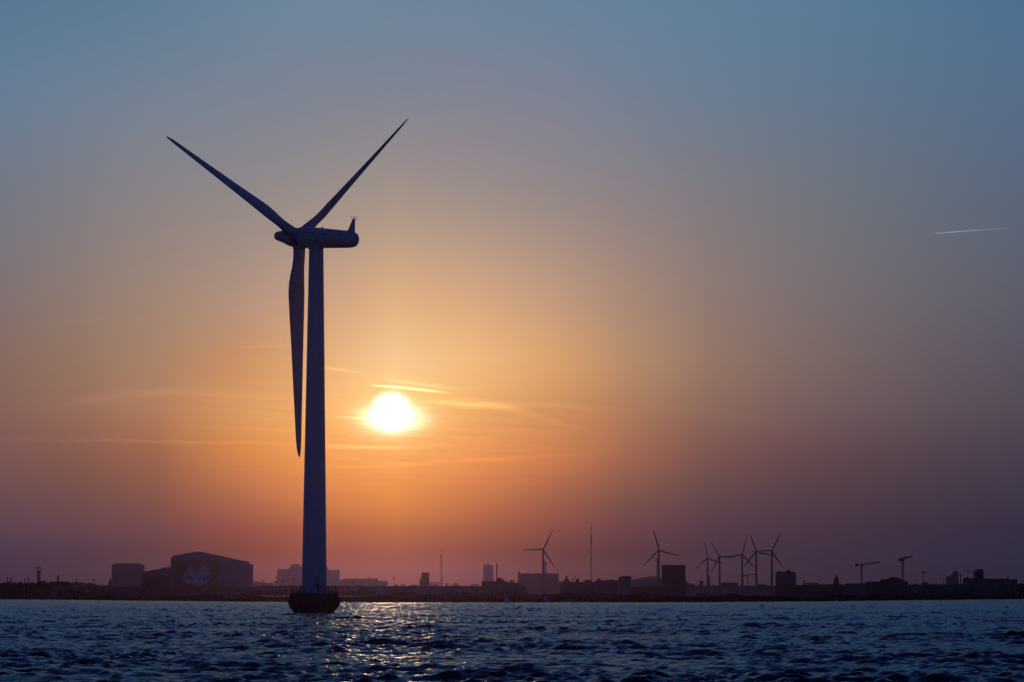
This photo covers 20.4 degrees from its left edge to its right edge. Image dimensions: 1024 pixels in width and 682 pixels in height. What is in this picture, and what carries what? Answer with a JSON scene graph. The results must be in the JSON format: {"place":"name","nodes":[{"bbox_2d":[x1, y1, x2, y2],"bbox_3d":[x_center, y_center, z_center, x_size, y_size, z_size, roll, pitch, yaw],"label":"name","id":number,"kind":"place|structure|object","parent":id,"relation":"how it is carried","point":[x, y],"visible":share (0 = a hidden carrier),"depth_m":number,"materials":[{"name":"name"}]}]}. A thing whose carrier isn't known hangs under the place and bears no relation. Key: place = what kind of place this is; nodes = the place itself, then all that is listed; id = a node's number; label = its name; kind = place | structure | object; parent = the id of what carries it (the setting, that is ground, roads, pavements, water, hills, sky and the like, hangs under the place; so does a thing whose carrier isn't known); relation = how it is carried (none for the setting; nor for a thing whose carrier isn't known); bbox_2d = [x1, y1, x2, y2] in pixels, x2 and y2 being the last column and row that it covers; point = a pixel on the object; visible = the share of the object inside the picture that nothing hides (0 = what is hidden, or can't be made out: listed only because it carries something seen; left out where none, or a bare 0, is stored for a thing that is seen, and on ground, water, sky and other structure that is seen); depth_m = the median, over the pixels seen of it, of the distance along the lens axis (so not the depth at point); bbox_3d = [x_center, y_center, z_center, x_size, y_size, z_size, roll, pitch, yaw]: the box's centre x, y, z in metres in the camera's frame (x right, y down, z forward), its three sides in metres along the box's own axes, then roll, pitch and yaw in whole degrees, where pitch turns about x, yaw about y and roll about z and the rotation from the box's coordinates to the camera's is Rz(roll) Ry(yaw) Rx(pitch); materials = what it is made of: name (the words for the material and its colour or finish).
{"place":"outdoors","nodes":[
{"label":"outdoors","id":0,"kind":"place"},
{"bbox_2d":[84,585,100,590],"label":"tree","id":1,"kind":"object","parent":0,"point":[90,587],"visible":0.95,"depth_m":3275.16,"materials":[{"name":"black plant"}]},
{"bbox_2d":[0,599,1023,681],"bbox_3d":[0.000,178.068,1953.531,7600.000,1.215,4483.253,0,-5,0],"label":"water","id":2,"kind":"structure","parent":0,"point":[979,640],"depth_m":179.28,"materials":[{"name":"blue liquid"}]},
{"bbox_2d":[166,119,407,613],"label":"wind turbine","id":3,"kind":"object","parent":2,"relation":"in","point":[313,596],"visible":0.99,"depth_m":479.83,"materials":[{"name":"metal"}]},
{"bbox_2d":[0,0,1023,595],"label":"sky","id":4,"kind":"structure","parent":0,"point":[691,273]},
{"bbox_2d":[4,596,1022,602],"bbox_3d":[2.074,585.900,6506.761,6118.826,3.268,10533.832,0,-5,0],"label":"ground","id":5,"kind":"structure","parent":0,"point":[509,601],"depth_m":1548.03,"materials":[{"name":"black plant"}]},
{"bbox_2d":[0,582,14,589],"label":"tree","id":6,"kind":"object","parent":5,"relation":"on","point":[4,586],"visible":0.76,"depth_m":2457.13,"materials":[{"name":"black plant"}]},
{"bbox_2d":[26,582,34,596],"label":"tree","id":7,"kind":"object","parent":5,"relation":"on","point":[30,584],"visible":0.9,"depth_m":2408.48,"materials":[{"name":"black plant"}]},
{"bbox_2d":[29,580,45,591],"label":"tree","id":8,"kind":"object","parent":5,"relation":"on","point":[37,586],"visible":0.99,"depth_m":2407.35,"materials":[{"name":"black plant"}]},
{"bbox_2d":[36,567,41,582],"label":"watch tower","id":9,"kind":"structure","parent":5,"relation":"on","point":[39,575],"depth_m":4285.37,"materials":[{"name":"concrete"}]},
{"bbox_2d":[37,591,49,595],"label":"bush","id":10,"kind":"object","parent":5,"relation":"on","point":[44,593],"visible":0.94,"depth_m":2398.34,"materials":[{"name":"black plant"}]},
{"bbox_2d":[42,583,52,590],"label":"tree","id":11,"kind":"object","parent":5,"relation":"on","point":[48,587],"visible":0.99,"depth_m":2418.38,"materials":[{"name":"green plant"}]},
{"bbox_2d":[44,589,57,595],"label":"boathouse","id":12,"kind":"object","parent":5,"relation":"on","point":[53,592],"visible":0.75,"depth_m":2420.78,"materials":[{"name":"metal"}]},
{"bbox_2d":[49,581,69,588],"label":"building","id":13,"kind":"structure","parent":5,"relation":"on","point":[60,584],"depth_m":2550.71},
{"bbox_2d":[56,591,67,596],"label":"bush","id":14,"kind":"object","parent":5,"relation":"on","point":[60,594],"visible":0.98,"depth_m":2371.65,"materials":[{"name":"black plant"}]},
{"bbox_2d":[79,583,93,590],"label":"tree","id":15,"kind":"object","parent":5,"relation":"on","point":[81,586],"visible":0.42,"depth_m":3666.72,"materials":[{"name":"black plant"}]},
{"bbox_2d":[82,591,97,595],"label":"bush","id":16,"kind":"object","parent":5,"relation":"on","point":[91,593],"visible":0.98,"depth_m":2363.19,"materials":[{"name":"black plant"}]},
{"bbox_2d":[112,563,144,587],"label":"office block","id":17,"kind":"structure","parent":5,"relation":"on","point":[127,574],"depth_m":4584.44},
{"bbox_2d":[140,566,170,593],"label":"shipyard hall","id":18,"kind":"structure","parent":5,"relation":"on","point":[157,581],"depth_m":2964.15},
{"bbox_2d":[143,575,170,593],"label":"hall door","id":19,"kind":"structure","parent":18,"relation":"in","point":[152,584],"depth_m":2964.15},
{"bbox_2d":[170,552,253,593],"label":"shipyard hall","id":20,"kind":"structure","parent":5,"relation":"on","point":[200,569],"depth_m":2989.85,"materials":[{"name":"paint"}]},
{"bbox_2d":[175,560,217,592],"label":"hall door","id":21,"kind":"structure","parent":20,"relation":"in","point":[200,573],"depth_m":2988.12,"materials":[{"name":"paint"}]},
{"bbox_2d":[253,582,272,595],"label":"apartment row","id":22,"kind":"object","parent":5,"relation":"on","point":[261,584],"visible":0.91,"depth_m":6177.10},
{"bbox_2d":[258,586,279,590],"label":"tree","id":23,"kind":"object","parent":5,"relation":"on","point":[266,588],"visible":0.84,"depth_m":2725.47,"materials":[{"name":"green plant"}]},
{"bbox_2d":[280,585,295,591],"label":"tree","id":24,"kind":"object","parent":5,"relation":"on","point":[287,588],"visible":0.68,"depth_m":2735.77,"materials":[{"name":"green plant"}]},
{"bbox_2d":[277,564,339,595],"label":"hospital block","id":25,"kind":"structure","parent":5,"relation":"on","point":[286,576],"depth_m":6476.09,"materials":[{"name":"concrete"}]},
{"bbox_2d":[333,585,347,591],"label":"tree","id":26,"kind":"object","parent":5,"relation":"on","point":[339,588],"visible":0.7,"depth_m":2725.86,"materials":[{"name":"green plant"}]},
{"bbox_2d":[355,585,360,597],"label":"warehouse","id":27,"kind":"structure","parent":5,"relation":"on","point":[357,587],"depth_m":2092.02,"materials":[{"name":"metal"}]},
{"bbox_2d":[340,578,387,596],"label":"warehouse","id":28,"kind":"structure","parent":5,"relation":"on","point":[362,582],"depth_m":5579.80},
{"bbox_2d":[375,587,383,593],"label":"warehouse","id":29,"kind":"structure","parent":5,"relation":"on","point":[379,589],"depth_m":2042.21,"materials":[{"name":"white paint"}]},
{"bbox_2d":[411,588,427,597],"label":"warehouse","id":30,"kind":"structure","parent":5,"relation":"on","point":[421,590],"depth_m":2052.12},
{"bbox_2d":[360,586,480,597],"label":"warehouse","id":31,"kind":"structure","parent":5,"relation":"on","point":[432,590],"depth_m":2241.56,"materials":[{"name":"brick"}]},
{"bbox_2d":[420,572,429,585],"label":"silo tower","id":32,"kind":"structure","parent":5,"relation":"on","point":[424,580],"depth_m":3687.16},
{"bbox_2d":[429,582,439,585],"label":"apartment row","id":33,"kind":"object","parent":5,"relation":"on","point":[434,583],"visible":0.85,"depth_m":8170.32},
{"bbox_2d":[440,550,441,585],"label":"radio mast","id":34,"kind":"object","parent":5,"relation":"on","point":[441,568],"visible":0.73,"depth_m":3588.03,"materials":[{"name":"metal"}]},
{"bbox_2d":[456,588,472,592],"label":"warehouse","id":35,"kind":"structure","parent":5,"relation":"on","point":[465,590],"depth_m":2062.04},
{"bbox_2d":[483,564,492,580],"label":"building","id":36,"kind":"structure","parent":5,"relation":"on","point":[488,572],"depth_m":6777.77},
{"bbox_2d":[481,577,526,597],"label":"brick factory","id":37,"kind":"structure","parent":5,"relation":"on","point":[500,585],"depth_m":2291.42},
{"bbox_2d":[501,592,518,596],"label":"bush","id":38,"kind":"object","parent":5,"relation":"on","point":[511,594],"visible":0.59,"depth_m":1788.77,"materials":[{"name":"black plant"}]},
{"bbox_2d":[0,593,1023,601],"bbox_3d":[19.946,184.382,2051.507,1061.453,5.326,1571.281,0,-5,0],"label":"shore scrub","id":39,"kind":"object","parent":5,"relation":"on","point":[576,598],"visible":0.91,"depth_m":1395.80,"materials":[{"name":"black plant"}]},
{"bbox_2d":[521,530,554,593],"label":"wind turbine","id":40,"kind":"object","parent":5,"relation":"on","point":[543,552],"visible":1,"depth_m":2836.09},
{"bbox_2d":[518,571,558,594],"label":"slab block","id":41,"kind":"structure","parent":5,"relation":"on","point":[531,583],"depth_m":4085.34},
{"bbox_2d":[559,575,569,592],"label":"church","id":42,"kind":"structure","parent":5,"relation":"on","point":[565,586],"depth_m":2490.79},
{"bbox_2d":[570,579,594,593],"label":"terrace","id":43,"kind":"structure","parent":5,"relation":"on","point":[585,586],"depth_m":2411.03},
{"bbox_2d":[590,526,591,581],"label":"radio mast","id":44,"kind":"object","parent":5,"relation":"on","point":[591,554],"visible":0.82,"depth_m":3888.84,"materials":[{"name":"metal"}]},
{"bbox_2d":[595,579,617,594],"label":"terrace","id":45,"kind":"structure","parent":5,"relation":"on","point":[606,586],"depth_m":2391.09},
{"bbox_2d":[619,590,628,594],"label":"arched shed","id":46,"kind":"structure","parent":5,"relation":"on","point":[622,592],"depth_m":2191.40,"materials":[{"name":"metal"}]},
{"bbox_2d":[618,576,631,593],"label":"tower block","id":47,"kind":"structure","parent":5,"relation":"on","point":[624,582],"depth_m":2371.32,"materials":[{"name":"concrete"}]},
{"bbox_2d":[631,581,661,585],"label":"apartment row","id":48,"kind":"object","parent":5,"relation":"on","point":[644,583],"visible":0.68,"depth_m":3786.36,"materials":[{"name":"concrete"}]},
{"bbox_2d":[632,576,661,580],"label":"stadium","id":49,"kind":"object","parent":5,"relation":"on","point":[651,578],"visible":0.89,"depth_m":5181.89,"materials":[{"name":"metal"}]},
{"bbox_2d":[656,557,657,576],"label":"factory chimney","id":50,"kind":"object","parent":5,"relation":"on","point":[657,567],"visible":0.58,"depth_m":6478.87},
{"bbox_2d":[644,530,678,585],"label":"wind turbine","id":51,"kind":"object","parent":5,"relation":"on","point":[659,550],"visible":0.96,"depth_m":2869.15,"materials":[{"name":"grey metal"}]},
{"bbox_2d":[661,565,685,585],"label":"tower block","id":52,"kind":"structure","parent":5,"relation":"on","point":[673,575],"depth_m":2690.80,"materials":[{"name":"concrete"}]},
{"bbox_2d":[696,541,722,595],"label":"wind turbine","id":53,"kind":"object","parent":5,"relation":"on","point":[707,558],"visible":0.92,"depth_m":3442.34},
{"bbox_2d":[711,542,736,594],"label":"wind turbine","id":54,"kind":"object","parent":5,"relation":"on","point":[719,556],"visible":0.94,"depth_m":3326.77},
{"bbox_2d":[721,582,737,585],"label":"sports hall","id":55,"kind":"structure","parent":5,"relation":"on","point":[730,584],"depth_m":3885.74,"materials":[{"name":"brick"}]},
{"bbox_2d":[686,586,774,596],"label":"office row","id":56,"kind":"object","parent":5,"relation":"on","point":[694,591],"visible":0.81,"depth_m":3686.14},
{"bbox_2d":[725,537,753,595],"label":"wind turbine","id":57,"kind":"object","parent":5,"relation":"on","point":[742,588],"visible":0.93,"depth_m":3240.37,"materials":[{"name":"grey metal"}]},
{"bbox_2d":[745,534,773,595],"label":"wind turbine","id":58,"kind":"object","parent":5,"relation":"on","point":[756,584],"visible":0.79,"depth_m":3119.81,"materials":[{"name":"grey metal"}]},
{"bbox_2d":[751,533,782,594],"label":"wind turbine","id":59,"kind":"object","parent":5,"relation":"on","point":[771,551],"visible":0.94,"depth_m":2936.79,"materials":[{"name":"grey metal"}]},
{"bbox_2d":[775,570,795,584],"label":"tower block","id":60,"kind":"structure","parent":5,"relation":"on","point":[788,577],"depth_m":2988.71,"materials":[{"name":"concrete"}]},
{"bbox_2d":[805,582,818,584],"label":"apartment row","id":61,"kind":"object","parent":5,"relation":"on","point":[815,583],"visible":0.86,"depth_m":5579.60,"materials":[{"name":"black"}]},
{"bbox_2d":[796,584,842,596],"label":"warehouse","id":62,"kind":"structure","parent":5,"relation":"on","point":[817,590],"depth_m":2540.31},
{"bbox_2d":[833,574,838,583],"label":"church spire","id":63,"kind":"structure","parent":5,"relation":"on","point":[836,580],"depth_m":3091.53,"materials":[{"name":"black"}]},
{"bbox_2d":[843,583,864,595],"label":"warehouse","id":64,"kind":"structure","parent":5,"relation":"on","point":[855,589],"depth_m":2640.23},
{"bbox_2d":[855,562,879,582],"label":"tower crane","id":65,"kind":"object","parent":5,"relation":"on","point":[857,565],"visible":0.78,"depth_m":3088.67,"materials":[{"name":"metal"}]},
{"bbox_2d":[865,577,907,595],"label":"construction hall","id":66,"kind":"structure","parent":5,"relation":"on","point":[897,586],"depth_m":2550.46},
{"bbox_2d":[899,556,912,580],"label":"tower crane","id":67,"kind":"object","parent":5,"relation":"on","point":[901,559],"visible":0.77,"depth_m":2990.03,"materials":[{"name":"metal"}]},
{"bbox_2d":[946,571,957,583],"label":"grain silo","id":68,"kind":"object","parent":5,"relation":"on","point":[953,578],"visible":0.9,"depth_m":6178.41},
{"bbox_2d":[908,583,1009,596],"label":"building","id":69,"kind":"structure","parent":5,"relation":"on","point":[969,588],"depth_m":2490.25,"materials":[{"name":"glass"}]},
{"bbox_2d":[963,577,988,583],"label":"apartment row","id":70,"kind":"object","parent":5,"relation":"on","point":[966,580],"visible":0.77,"depth_m":3090.01,"materials":[{"name":"black"}]},
{"bbox_2d":[974,569,983,582],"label":"tower block","id":71,"kind":"structure","parent":5,"relation":"on","point":[979,575],"depth_m":2890.06,"materials":[{"name":"black glass"}]},
{"bbox_2d":[989,577,1016,595],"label":"apartment row","id":72,"kind":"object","parent":5,"relation":"on","point":[1013,584],"visible":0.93,"depth_m":3137.43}
]}

